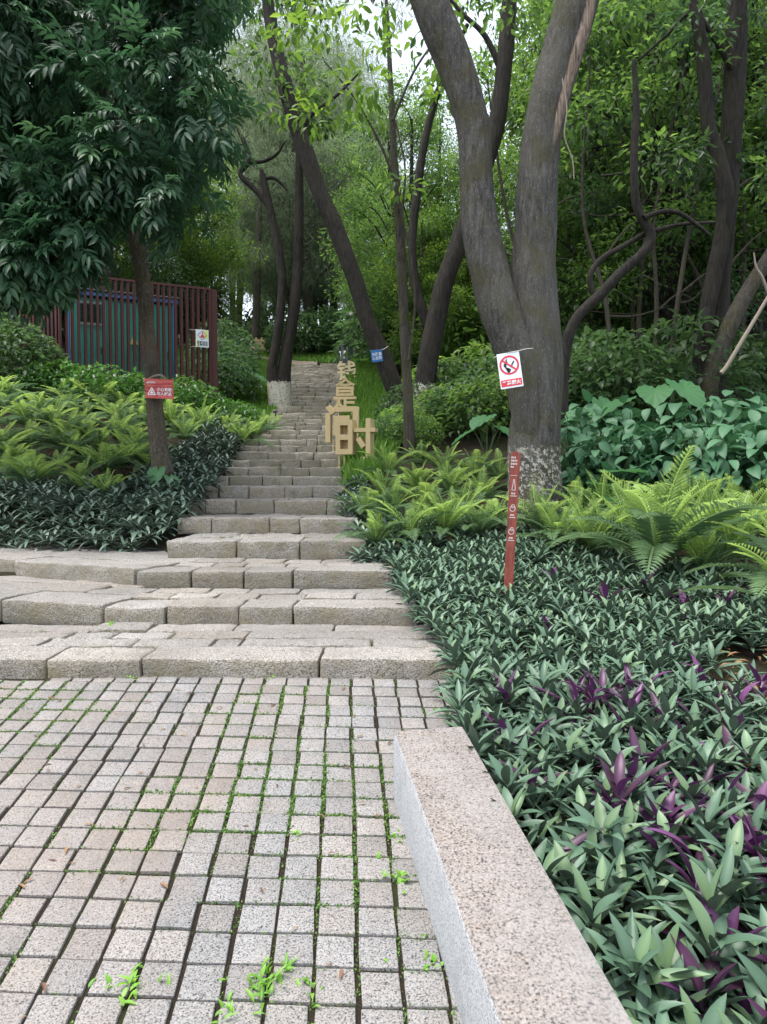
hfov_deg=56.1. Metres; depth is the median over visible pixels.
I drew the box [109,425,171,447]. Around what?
fern
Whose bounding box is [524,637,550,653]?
oyster plant
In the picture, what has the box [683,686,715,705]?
oyster plant
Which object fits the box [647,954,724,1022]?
oyster plant
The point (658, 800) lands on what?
oyster plant
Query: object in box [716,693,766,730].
oyster plant
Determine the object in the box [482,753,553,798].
oyster plant
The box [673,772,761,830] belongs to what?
oyster plant
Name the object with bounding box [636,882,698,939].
oyster plant
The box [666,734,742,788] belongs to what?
oyster plant
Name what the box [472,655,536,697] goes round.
oyster plant
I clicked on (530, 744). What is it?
oyster plant
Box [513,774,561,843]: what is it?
oyster plant
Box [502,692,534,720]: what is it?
oyster plant
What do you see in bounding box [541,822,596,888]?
oyster plant
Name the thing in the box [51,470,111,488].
fern
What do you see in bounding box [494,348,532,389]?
no smoking sign
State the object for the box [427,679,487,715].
oyster plant
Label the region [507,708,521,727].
oyster plant
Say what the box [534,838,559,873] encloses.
oyster plant
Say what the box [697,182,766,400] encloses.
bare sapling
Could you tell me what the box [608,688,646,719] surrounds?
oyster plant
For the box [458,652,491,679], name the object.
oyster plant
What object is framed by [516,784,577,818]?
oyster plant
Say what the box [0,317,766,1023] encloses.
ground
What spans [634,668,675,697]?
oyster plant
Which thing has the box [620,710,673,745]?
oyster plant
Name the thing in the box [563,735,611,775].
oyster plant
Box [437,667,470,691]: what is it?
oyster plant
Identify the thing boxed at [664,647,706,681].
oyster plant
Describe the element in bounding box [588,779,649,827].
oyster plant
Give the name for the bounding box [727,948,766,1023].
oyster plant
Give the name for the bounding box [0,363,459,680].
stairs
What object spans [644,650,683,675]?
oyster plant
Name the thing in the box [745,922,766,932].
oyster plant
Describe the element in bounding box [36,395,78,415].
fern
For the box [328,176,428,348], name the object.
forest tree
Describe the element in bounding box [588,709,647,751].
oyster plant
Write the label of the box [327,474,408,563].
creeping plants
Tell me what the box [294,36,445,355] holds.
tree
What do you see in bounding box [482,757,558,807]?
oyster plant
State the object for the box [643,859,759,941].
oyster plant
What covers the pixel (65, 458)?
fern
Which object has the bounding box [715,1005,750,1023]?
oyster plant
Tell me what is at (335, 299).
forest tree
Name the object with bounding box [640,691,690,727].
oyster plant
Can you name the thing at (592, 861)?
oyster plant
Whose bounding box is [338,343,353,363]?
litter bin
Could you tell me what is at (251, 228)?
forest tree
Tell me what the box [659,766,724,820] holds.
oyster plant
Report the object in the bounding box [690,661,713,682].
oyster plant
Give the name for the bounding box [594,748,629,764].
oyster plant
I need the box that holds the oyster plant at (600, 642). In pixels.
[591,637,609,652]
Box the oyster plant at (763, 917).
[727,904,766,966]
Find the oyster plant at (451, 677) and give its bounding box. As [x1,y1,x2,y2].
[430,667,473,692]
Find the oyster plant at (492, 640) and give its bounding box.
[477,634,510,656]
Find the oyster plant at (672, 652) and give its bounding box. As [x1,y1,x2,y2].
[659,644,689,669]
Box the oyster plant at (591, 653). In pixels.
[573,638,604,665]
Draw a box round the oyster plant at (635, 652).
[621,648,646,662]
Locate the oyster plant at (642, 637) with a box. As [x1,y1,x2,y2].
[613,628,658,652]
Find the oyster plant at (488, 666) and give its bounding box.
[471,654,512,691]
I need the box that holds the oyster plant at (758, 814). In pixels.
[720,800,766,842]
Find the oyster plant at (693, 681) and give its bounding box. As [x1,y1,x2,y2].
[671,666,717,701]
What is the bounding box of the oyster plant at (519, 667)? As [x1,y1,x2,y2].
[509,654,547,682]
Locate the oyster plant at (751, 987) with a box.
[708,962,766,1023]
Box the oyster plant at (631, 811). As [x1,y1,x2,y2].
[584,798,655,862]
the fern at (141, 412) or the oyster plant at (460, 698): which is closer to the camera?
the oyster plant at (460, 698)
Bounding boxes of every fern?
[0,375,22,399]
[0,376,36,397]
[0,391,37,410]
[0,401,72,427]
[0,406,27,424]
[0,419,63,449]
[0,420,34,465]
[0,429,38,456]
[0,441,54,466]
[0,449,36,479]
[0,449,51,479]
[0,457,78,484]
[1,375,29,389]
[1,449,68,489]
[2,399,58,427]
[4,394,88,431]
[14,390,67,410]
[19,421,83,459]
[23,446,77,476]
[30,425,106,453]
[31,378,87,400]
[32,407,104,450]
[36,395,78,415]
[38,387,95,410]
[46,454,111,487]
[50,407,120,441]
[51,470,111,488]
[57,442,138,473]
[58,443,123,472]
[61,396,111,417]
[68,378,126,407]
[71,420,113,452]
[72,468,135,501]
[77,392,138,423]
[85,412,145,441]
[91,403,146,436]
[91,442,148,475]
[97,385,143,409]
[104,420,170,439]
[104,429,148,447]
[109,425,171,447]
[114,424,183,474]
[118,435,178,473]
[119,395,173,426]
[127,446,184,471]
[130,397,179,413]
[163,399,202,428]
[164,403,195,426]
[165,406,219,432]
[165,412,212,440]
[174,394,238,420]
[183,406,232,435]
[203,410,251,431]
[213,416,274,446]
[240,410,288,437]
[243,409,287,432]
[326,486,392,518]
[334,509,430,546]
[344,468,411,494]
[348,475,419,513]
[356,445,423,482]
[366,492,457,550]
[381,460,443,496]
[395,441,443,467]
[396,476,467,517]
[405,486,504,542]
[406,441,488,481]
[415,459,489,500]
[427,481,502,516]
[434,449,504,490]
[441,465,507,509]
[452,501,523,538]
[461,490,533,528]
[466,448,507,481]
[496,481,593,530]
[516,497,617,545]
[523,493,644,562]
[533,488,621,529]
[544,445,766,573]
[545,476,609,520]
[560,470,629,517]
[568,481,691,552]
[568,495,636,540]
[580,479,670,535]
[623,471,722,513]
[639,463,758,506]
[648,524,763,571]
[657,473,762,531]
[668,526,766,597]
[669,482,749,545]
[675,487,766,565]
[683,500,766,589]
[685,477,766,504]
[686,473,766,541]
[723,468,766,537]
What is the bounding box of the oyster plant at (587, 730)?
[547,722,609,777]
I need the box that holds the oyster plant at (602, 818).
[553,792,655,863]
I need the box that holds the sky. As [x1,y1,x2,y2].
[121,0,539,323]
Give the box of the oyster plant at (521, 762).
[495,754,548,800]
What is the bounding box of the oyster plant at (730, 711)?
[691,689,760,730]
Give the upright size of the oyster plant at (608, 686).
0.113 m
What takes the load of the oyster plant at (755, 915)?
on the ground at (470, 443)
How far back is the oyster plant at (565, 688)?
3.29 m
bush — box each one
[0,311,62,380]
[0,317,71,396]
[0,329,13,373]
[0,362,63,398]
[14,356,103,397]
[39,363,113,404]
[55,361,144,411]
[61,285,124,335]
[61,287,88,334]
[62,259,160,317]
[88,377,141,408]
[104,367,182,413]
[123,263,195,340]
[132,382,206,419]
[138,374,229,414]
[160,277,234,346]
[178,337,260,387]
[183,317,262,367]
[185,356,264,402]
[191,394,253,422]
[200,339,259,372]
[216,399,262,422]
[229,306,286,350]
[241,306,316,349]
[262,310,335,354]
[293,304,347,353]
[314,308,346,349]
[326,278,474,364]
[349,322,366,355]
[357,326,390,358]
[372,382,442,427]
[374,402,430,440]
[374,411,416,444]
[381,326,454,359]
[382,410,446,447]
[387,287,492,372]
[401,356,465,411]
[401,384,480,436]
[412,354,501,424]
[420,374,510,439]
[435,370,510,443]
[436,334,503,411]
[453,275,612,362]
[458,353,569,425]
[476,373,582,428]
[481,296,616,353]
[561,320,625,354]
[562,302,629,327]
[562,332,633,389]
[569,325,690,428]
[569,346,639,408]
[569,355,649,421]
[598,307,766,420]
[600,347,674,407]
[601,323,691,364]
[610,297,695,343]
[612,324,692,387]
[656,353,762,404]
[732,329,766,401]
[733,335,766,394]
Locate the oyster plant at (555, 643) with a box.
[535,632,574,659]
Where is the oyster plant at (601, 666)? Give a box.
[594,663,616,678]
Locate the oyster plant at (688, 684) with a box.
[668,674,703,709]
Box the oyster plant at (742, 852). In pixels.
[689,841,747,862]
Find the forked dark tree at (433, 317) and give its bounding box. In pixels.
[408,0,554,430]
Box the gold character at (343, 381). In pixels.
[336,377,355,404]
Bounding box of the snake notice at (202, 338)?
[192,329,208,347]
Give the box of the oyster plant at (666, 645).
[647,632,690,663]
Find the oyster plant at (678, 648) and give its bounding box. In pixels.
[661,638,690,660]
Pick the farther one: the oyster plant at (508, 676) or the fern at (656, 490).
the fern at (656, 490)
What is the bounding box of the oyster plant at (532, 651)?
[507,644,550,663]
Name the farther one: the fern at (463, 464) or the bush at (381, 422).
the bush at (381, 422)
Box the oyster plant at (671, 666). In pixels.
[647,652,688,676]
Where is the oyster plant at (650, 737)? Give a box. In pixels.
[620,727,684,766]
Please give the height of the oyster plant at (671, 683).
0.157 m
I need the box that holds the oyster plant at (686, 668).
[662,658,709,676]
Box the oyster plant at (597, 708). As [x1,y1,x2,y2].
[584,700,621,721]
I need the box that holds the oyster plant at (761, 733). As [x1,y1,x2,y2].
[741,721,766,742]
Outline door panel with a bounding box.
[343,349,346,362]
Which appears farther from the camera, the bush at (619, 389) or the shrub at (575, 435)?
the bush at (619, 389)
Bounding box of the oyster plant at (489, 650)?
[479,643,506,660]
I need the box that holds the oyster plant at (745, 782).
[724,771,758,809]
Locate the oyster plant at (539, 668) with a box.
[523,660,561,690]
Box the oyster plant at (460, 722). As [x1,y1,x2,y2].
[445,709,475,735]
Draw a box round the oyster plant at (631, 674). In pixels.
[611,663,639,686]
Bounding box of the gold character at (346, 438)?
[335,418,377,467]
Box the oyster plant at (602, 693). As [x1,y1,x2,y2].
[582,685,621,711]
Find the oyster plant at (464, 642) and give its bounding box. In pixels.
[442,632,474,658]
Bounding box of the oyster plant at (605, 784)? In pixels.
[570,766,636,801]
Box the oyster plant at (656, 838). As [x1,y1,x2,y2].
[615,834,677,879]
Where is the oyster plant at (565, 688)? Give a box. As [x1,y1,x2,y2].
[540,676,586,706]
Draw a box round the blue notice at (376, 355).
[371,346,387,361]
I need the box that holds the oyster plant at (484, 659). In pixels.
[458,647,488,674]
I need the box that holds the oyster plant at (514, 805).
[491,785,548,827]
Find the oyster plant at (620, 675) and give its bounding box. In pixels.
[597,668,640,707]
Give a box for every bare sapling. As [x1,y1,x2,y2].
[486,79,603,258]
[563,132,670,407]
[569,94,695,365]
[574,83,707,405]
[580,56,667,350]
[619,261,706,308]
[628,201,737,364]
[632,62,699,407]
[651,62,745,422]
[668,76,763,323]
[679,73,762,403]
[687,177,766,386]
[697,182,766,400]
[735,151,766,400]
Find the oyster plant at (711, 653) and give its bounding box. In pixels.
[690,638,747,677]
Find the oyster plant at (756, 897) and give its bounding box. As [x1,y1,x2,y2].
[747,856,766,901]
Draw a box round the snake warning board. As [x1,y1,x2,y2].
[144,374,173,398]
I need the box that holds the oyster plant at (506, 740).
[481,723,533,769]
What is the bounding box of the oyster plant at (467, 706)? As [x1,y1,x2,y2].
[444,694,507,730]
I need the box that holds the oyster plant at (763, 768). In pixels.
[733,757,766,787]
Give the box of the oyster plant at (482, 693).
[465,686,496,711]
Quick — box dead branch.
[719,252,766,374]
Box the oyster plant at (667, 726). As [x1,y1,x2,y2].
[625,713,669,750]
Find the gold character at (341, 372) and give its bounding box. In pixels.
[337,361,356,380]
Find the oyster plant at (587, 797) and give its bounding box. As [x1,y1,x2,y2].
[561,788,620,836]
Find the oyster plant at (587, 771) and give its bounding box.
[560,766,596,788]
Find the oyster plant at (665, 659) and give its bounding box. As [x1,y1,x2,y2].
[639,647,678,673]
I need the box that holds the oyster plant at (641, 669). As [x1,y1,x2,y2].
[633,663,667,696]
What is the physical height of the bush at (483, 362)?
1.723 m
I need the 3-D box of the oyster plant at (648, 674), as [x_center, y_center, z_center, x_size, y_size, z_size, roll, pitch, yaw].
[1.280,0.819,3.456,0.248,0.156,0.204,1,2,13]
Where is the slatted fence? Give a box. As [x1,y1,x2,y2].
[11,276,217,397]
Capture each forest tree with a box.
[22,1,246,296]
[63,235,134,314]
[113,228,177,294]
[113,243,174,278]
[125,40,275,342]
[129,162,268,328]
[132,163,259,339]
[145,158,255,344]
[151,198,224,319]
[172,234,251,336]
[198,38,292,343]
[198,64,266,323]
[198,82,273,331]
[210,0,410,353]
[210,125,271,327]
[211,6,369,350]
[226,2,386,352]
[228,0,385,346]
[228,26,402,348]
[228,126,328,318]
[239,169,300,309]
[247,133,367,308]
[251,0,410,305]
[257,59,386,309]
[263,133,382,346]
[316,92,466,375]
[323,82,468,377]
[327,159,448,344]
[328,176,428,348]
[366,205,475,363]
[374,95,512,365]
[418,148,514,346]
[422,142,515,363]
[455,1,766,348]
[471,0,693,312]
[479,0,766,367]
[495,19,578,271]
[495,148,617,284]
[497,141,630,333]
[498,0,714,320]
[500,146,615,328]
[508,0,672,320]
[512,4,666,306]
[558,0,766,363]
[590,1,747,341]
[593,0,766,400]
[628,24,750,285]
[630,0,766,331]
[681,47,754,309]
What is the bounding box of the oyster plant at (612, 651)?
[591,639,636,664]
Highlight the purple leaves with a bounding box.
[468,565,766,1017]
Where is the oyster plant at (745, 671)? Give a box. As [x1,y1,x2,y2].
[733,659,766,684]
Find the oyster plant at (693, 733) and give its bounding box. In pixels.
[647,722,706,776]
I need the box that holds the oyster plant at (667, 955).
[598,920,737,1023]
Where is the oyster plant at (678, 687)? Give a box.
[662,680,696,708]
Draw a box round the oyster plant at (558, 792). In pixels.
[536,765,586,831]
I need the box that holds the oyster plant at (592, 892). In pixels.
[554,856,597,906]
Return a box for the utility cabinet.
[68,288,178,393]
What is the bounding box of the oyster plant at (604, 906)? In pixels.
[556,863,626,938]
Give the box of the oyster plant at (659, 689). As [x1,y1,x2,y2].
[639,680,682,716]
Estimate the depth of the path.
27.59 m
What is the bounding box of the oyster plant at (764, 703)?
[748,685,766,715]
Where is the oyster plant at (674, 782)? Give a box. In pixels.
[656,763,686,809]
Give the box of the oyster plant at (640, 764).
[596,756,676,805]
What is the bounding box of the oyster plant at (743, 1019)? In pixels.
[730,1008,756,1023]
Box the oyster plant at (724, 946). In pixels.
[619,886,766,994]
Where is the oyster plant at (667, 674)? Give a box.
[658,667,691,700]
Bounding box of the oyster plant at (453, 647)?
[429,638,477,675]
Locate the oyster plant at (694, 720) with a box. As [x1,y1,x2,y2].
[675,700,722,743]
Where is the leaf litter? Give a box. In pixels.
[3,648,766,1017]
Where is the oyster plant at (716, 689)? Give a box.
[683,680,735,716]
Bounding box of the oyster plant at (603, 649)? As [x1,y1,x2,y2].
[590,639,620,664]
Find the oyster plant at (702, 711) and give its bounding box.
[698,703,712,731]
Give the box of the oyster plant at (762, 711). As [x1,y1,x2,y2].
[742,695,766,723]
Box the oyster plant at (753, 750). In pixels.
[721,729,766,778]
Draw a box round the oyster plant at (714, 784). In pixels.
[668,769,724,788]
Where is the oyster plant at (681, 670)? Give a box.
[660,660,706,689]
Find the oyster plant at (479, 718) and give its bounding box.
[446,702,502,734]
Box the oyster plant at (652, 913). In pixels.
[606,903,682,939]
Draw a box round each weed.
[88,962,169,1005]
[211,990,264,1023]
[219,955,287,1012]
[261,951,298,984]
[295,977,323,1006]
[381,869,414,893]
[384,950,443,969]
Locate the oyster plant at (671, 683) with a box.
[663,679,684,711]
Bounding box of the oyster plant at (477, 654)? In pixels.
[446,646,488,671]
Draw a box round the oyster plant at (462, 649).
[438,641,478,665]
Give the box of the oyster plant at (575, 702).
[551,689,583,723]
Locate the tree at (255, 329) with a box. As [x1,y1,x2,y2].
[197,55,334,351]
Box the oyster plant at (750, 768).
[732,724,766,772]
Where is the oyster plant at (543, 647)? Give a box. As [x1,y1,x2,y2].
[525,640,562,661]
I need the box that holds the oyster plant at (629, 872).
[578,855,658,912]
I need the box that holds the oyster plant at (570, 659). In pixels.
[548,644,578,668]
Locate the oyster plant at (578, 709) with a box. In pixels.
[564,695,599,726]
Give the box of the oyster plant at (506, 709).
[468,679,519,723]
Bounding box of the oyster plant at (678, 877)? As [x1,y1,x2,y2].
[649,857,748,929]
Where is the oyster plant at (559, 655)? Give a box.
[543,645,580,677]
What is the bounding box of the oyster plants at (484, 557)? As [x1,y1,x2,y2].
[361,515,766,1002]
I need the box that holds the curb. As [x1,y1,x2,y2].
[394,727,632,1023]
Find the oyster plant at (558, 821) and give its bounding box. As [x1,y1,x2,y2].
[534,803,585,842]
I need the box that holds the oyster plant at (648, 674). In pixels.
[630,664,665,685]
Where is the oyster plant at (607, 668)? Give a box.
[586,662,624,683]
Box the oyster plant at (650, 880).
[627,859,677,919]
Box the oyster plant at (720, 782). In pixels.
[683,777,724,820]
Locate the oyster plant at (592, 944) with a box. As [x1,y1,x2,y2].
[566,907,628,971]
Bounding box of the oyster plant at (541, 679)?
[515,659,568,694]
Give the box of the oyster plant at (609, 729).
[569,713,628,758]
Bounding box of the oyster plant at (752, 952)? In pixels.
[689,941,766,1002]
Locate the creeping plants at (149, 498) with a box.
[0,418,253,552]
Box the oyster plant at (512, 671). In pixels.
[489,662,542,696]
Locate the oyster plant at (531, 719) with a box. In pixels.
[511,706,558,738]
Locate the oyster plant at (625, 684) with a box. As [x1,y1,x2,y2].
[617,679,646,699]
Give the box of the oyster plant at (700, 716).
[668,707,720,735]
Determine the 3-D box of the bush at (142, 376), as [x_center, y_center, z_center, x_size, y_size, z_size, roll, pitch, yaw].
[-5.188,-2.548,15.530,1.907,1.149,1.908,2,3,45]
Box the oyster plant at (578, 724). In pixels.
[561,721,595,748]
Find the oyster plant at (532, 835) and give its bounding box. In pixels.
[526,823,565,853]
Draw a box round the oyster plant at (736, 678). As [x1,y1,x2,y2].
[717,668,755,695]
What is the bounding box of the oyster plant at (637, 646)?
[623,642,655,666]
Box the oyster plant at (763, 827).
[736,804,766,831]
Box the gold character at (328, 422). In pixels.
[325,405,358,450]
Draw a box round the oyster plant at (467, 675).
[438,661,486,693]
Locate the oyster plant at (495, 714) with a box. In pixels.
[480,702,523,732]
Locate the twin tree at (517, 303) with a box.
[370,0,598,517]
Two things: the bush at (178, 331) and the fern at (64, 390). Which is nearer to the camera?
the fern at (64, 390)
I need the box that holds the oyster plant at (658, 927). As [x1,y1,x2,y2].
[612,920,688,980]
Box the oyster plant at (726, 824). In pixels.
[684,820,739,863]
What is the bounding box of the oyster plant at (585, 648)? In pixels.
[567,642,596,668]
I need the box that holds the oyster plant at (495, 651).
[482,641,507,662]
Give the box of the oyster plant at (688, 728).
[644,713,703,756]
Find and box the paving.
[0,675,517,1023]
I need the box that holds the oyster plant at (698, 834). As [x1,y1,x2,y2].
[661,811,742,857]
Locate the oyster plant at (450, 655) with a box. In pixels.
[437,644,462,664]
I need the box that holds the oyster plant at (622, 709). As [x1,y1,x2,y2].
[613,699,672,744]
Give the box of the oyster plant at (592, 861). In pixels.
[542,818,643,907]
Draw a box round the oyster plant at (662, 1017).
[628,999,669,1023]
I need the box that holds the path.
[239,352,319,364]
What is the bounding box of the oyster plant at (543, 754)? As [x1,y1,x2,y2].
[513,742,573,784]
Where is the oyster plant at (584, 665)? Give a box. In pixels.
[569,658,613,685]
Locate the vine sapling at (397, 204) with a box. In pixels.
[257,0,473,459]
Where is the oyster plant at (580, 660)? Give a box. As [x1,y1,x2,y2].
[564,652,595,678]
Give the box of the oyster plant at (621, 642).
[609,637,646,655]
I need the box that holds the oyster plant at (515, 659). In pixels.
[501,651,534,678]
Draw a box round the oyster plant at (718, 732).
[698,717,742,771]
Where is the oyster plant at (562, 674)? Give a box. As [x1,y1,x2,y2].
[552,660,580,680]
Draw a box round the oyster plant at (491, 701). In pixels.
[470,683,515,716]
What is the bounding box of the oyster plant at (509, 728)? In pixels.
[479,719,539,753]
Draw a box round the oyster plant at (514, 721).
[480,712,520,737]
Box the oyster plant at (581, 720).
[564,713,595,746]
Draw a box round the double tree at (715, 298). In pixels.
[581,0,766,423]
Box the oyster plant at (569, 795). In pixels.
[556,770,592,797]
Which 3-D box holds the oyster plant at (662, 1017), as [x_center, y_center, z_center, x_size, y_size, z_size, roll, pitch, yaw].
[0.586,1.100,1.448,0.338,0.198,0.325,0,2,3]
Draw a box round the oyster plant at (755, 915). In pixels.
[741,903,763,963]
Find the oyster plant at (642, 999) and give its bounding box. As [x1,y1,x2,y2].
[609,964,686,1023]
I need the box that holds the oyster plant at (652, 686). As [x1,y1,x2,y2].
[629,678,684,719]
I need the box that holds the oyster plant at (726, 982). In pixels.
[652,940,751,1015]
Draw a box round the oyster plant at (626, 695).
[599,686,654,725]
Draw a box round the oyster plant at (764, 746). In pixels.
[749,724,766,757]
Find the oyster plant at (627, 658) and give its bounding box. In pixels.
[597,650,648,682]
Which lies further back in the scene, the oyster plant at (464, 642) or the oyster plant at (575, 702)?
the oyster plant at (464, 642)
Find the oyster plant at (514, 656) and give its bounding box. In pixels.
[511,650,524,663]
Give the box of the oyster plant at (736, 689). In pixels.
[727,681,756,708]
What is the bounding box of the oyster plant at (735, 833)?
[689,819,766,910]
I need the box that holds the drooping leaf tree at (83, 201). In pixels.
[0,0,269,484]
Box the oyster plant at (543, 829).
[519,808,558,859]
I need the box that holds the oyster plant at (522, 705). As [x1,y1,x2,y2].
[506,700,541,720]
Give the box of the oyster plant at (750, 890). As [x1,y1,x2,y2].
[710,854,766,926]
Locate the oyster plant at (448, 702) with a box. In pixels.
[436,689,487,716]
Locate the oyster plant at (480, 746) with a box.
[468,723,522,770]
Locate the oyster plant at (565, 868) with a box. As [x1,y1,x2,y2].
[550,840,623,912]
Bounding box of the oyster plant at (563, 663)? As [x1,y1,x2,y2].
[546,656,586,683]
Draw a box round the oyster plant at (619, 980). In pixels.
[594,952,652,1015]
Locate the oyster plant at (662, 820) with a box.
[640,810,701,868]
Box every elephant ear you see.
[147,466,179,487]
[206,351,266,393]
[451,414,508,462]
[565,396,618,459]
[586,468,649,520]
[601,378,705,427]
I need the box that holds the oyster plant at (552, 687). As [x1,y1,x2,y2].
[529,679,583,712]
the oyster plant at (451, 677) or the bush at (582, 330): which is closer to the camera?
the oyster plant at (451, 677)
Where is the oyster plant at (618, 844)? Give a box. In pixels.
[584,817,681,881]
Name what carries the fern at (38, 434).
on the ground at (470, 443)
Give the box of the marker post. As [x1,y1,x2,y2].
[503,451,520,608]
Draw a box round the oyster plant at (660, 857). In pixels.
[629,838,687,910]
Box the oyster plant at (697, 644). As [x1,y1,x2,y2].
[682,642,716,663]
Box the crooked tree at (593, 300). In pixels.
[469,0,766,433]
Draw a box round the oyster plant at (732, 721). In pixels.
[712,710,765,742]
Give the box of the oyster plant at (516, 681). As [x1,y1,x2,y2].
[491,667,532,697]
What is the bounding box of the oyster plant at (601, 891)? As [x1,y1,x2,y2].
[555,855,660,930]
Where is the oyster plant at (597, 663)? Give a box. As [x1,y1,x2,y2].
[586,653,615,671]
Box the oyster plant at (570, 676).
[562,671,587,694]
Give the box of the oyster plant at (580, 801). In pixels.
[545,784,622,835]
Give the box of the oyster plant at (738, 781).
[719,770,754,788]
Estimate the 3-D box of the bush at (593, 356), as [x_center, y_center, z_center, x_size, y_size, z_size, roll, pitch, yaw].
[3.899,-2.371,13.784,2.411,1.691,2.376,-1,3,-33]
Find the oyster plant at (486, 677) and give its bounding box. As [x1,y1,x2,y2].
[469,674,494,710]
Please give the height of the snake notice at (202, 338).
0.419 m
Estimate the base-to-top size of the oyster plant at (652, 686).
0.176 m
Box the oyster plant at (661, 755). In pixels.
[620,727,695,779]
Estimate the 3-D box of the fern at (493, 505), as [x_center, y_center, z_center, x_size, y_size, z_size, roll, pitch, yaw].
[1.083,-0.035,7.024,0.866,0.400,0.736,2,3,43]
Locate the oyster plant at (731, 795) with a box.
[688,779,753,828]
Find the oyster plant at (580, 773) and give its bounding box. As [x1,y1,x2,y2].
[547,763,599,815]
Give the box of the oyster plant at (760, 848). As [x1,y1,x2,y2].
[715,813,766,893]
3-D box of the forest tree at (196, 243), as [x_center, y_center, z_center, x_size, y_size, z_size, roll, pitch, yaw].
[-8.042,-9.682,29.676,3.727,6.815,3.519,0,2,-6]
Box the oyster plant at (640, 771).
[606,762,665,810]
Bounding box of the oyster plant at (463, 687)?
[442,677,482,733]
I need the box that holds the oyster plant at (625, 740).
[603,726,641,755]
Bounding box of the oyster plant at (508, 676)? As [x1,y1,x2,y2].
[505,675,534,694]
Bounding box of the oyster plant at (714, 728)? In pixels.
[695,710,744,738]
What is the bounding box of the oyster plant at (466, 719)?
[444,707,499,753]
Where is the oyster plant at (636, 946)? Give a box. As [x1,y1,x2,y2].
[584,908,711,1020]
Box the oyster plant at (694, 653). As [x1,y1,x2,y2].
[680,644,715,680]
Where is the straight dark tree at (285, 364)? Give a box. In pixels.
[199,0,421,406]
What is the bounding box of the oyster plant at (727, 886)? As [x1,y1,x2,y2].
[666,842,766,912]
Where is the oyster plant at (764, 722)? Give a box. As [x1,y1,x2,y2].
[752,715,766,752]
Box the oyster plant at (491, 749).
[469,728,508,772]
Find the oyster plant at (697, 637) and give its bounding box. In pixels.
[676,627,716,655]
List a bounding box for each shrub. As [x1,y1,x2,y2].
[561,388,641,474]
[561,426,627,495]
[561,433,659,503]
[567,422,698,491]
[570,395,673,481]
[595,423,723,497]
[618,402,742,454]
[627,426,755,501]
[652,390,757,458]
[664,423,766,504]
[699,387,766,449]
[699,410,766,501]
[732,414,766,491]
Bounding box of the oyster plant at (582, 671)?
[567,659,598,682]
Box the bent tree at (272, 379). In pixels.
[161,2,371,406]
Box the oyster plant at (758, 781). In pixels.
[749,772,763,808]
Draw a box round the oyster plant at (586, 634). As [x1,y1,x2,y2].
[565,629,600,651]
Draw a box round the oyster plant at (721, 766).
[692,737,751,779]
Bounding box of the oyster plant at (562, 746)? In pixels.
[540,725,590,769]
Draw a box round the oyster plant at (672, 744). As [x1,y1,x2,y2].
[624,725,695,769]
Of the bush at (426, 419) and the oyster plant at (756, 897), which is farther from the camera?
the bush at (426, 419)
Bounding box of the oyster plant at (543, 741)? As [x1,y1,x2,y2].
[510,724,576,761]
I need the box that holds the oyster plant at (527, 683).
[519,670,549,698]
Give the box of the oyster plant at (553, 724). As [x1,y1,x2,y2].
[512,710,576,759]
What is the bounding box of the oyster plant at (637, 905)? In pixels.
[573,848,675,926]
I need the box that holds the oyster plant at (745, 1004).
[700,961,753,1019]
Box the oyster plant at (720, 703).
[682,688,736,728]
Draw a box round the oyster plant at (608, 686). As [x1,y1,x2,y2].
[576,679,615,705]
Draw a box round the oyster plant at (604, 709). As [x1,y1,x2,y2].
[583,703,639,737]
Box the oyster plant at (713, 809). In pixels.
[666,785,753,858]
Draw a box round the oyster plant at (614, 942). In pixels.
[589,922,648,975]
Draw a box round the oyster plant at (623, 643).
[617,637,637,656]
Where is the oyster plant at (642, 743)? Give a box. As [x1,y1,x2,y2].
[621,733,670,782]
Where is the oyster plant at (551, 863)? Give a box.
[538,848,595,902]
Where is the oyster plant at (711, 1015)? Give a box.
[679,985,726,1023]
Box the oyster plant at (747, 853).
[743,822,766,854]
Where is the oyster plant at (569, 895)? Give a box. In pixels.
[564,883,600,914]
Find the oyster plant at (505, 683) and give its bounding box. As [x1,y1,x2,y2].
[481,672,536,715]
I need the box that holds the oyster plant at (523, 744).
[495,734,556,813]
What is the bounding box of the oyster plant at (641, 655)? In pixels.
[614,647,662,677]
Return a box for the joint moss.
[0,678,456,1023]
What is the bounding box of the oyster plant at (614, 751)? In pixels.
[587,734,648,781]
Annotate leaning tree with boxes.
[228,0,403,411]
[651,63,766,421]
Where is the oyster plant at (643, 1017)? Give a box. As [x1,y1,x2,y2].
[636,999,662,1023]
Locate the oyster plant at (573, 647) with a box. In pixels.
[561,642,578,660]
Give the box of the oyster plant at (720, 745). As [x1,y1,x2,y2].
[715,737,748,768]
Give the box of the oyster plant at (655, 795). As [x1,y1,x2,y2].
[636,778,690,825]
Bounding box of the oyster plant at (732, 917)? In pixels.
[663,891,766,1005]
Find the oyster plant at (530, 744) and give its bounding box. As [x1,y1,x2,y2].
[520,725,551,753]
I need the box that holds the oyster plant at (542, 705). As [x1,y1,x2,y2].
[513,686,583,729]
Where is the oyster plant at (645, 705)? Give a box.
[609,701,654,723]
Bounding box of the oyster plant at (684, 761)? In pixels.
[645,743,724,783]
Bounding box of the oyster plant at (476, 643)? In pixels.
[455,636,487,664]
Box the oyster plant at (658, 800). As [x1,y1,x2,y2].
[622,785,695,839]
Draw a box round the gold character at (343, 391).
[333,386,356,415]
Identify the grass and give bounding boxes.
[178,345,293,442]
[238,349,370,363]
[334,357,417,487]
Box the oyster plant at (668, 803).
[620,789,704,859]
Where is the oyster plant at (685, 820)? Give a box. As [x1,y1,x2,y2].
[670,816,688,833]
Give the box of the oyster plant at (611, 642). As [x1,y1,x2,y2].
[599,634,620,645]
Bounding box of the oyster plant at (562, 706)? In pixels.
[528,696,588,730]

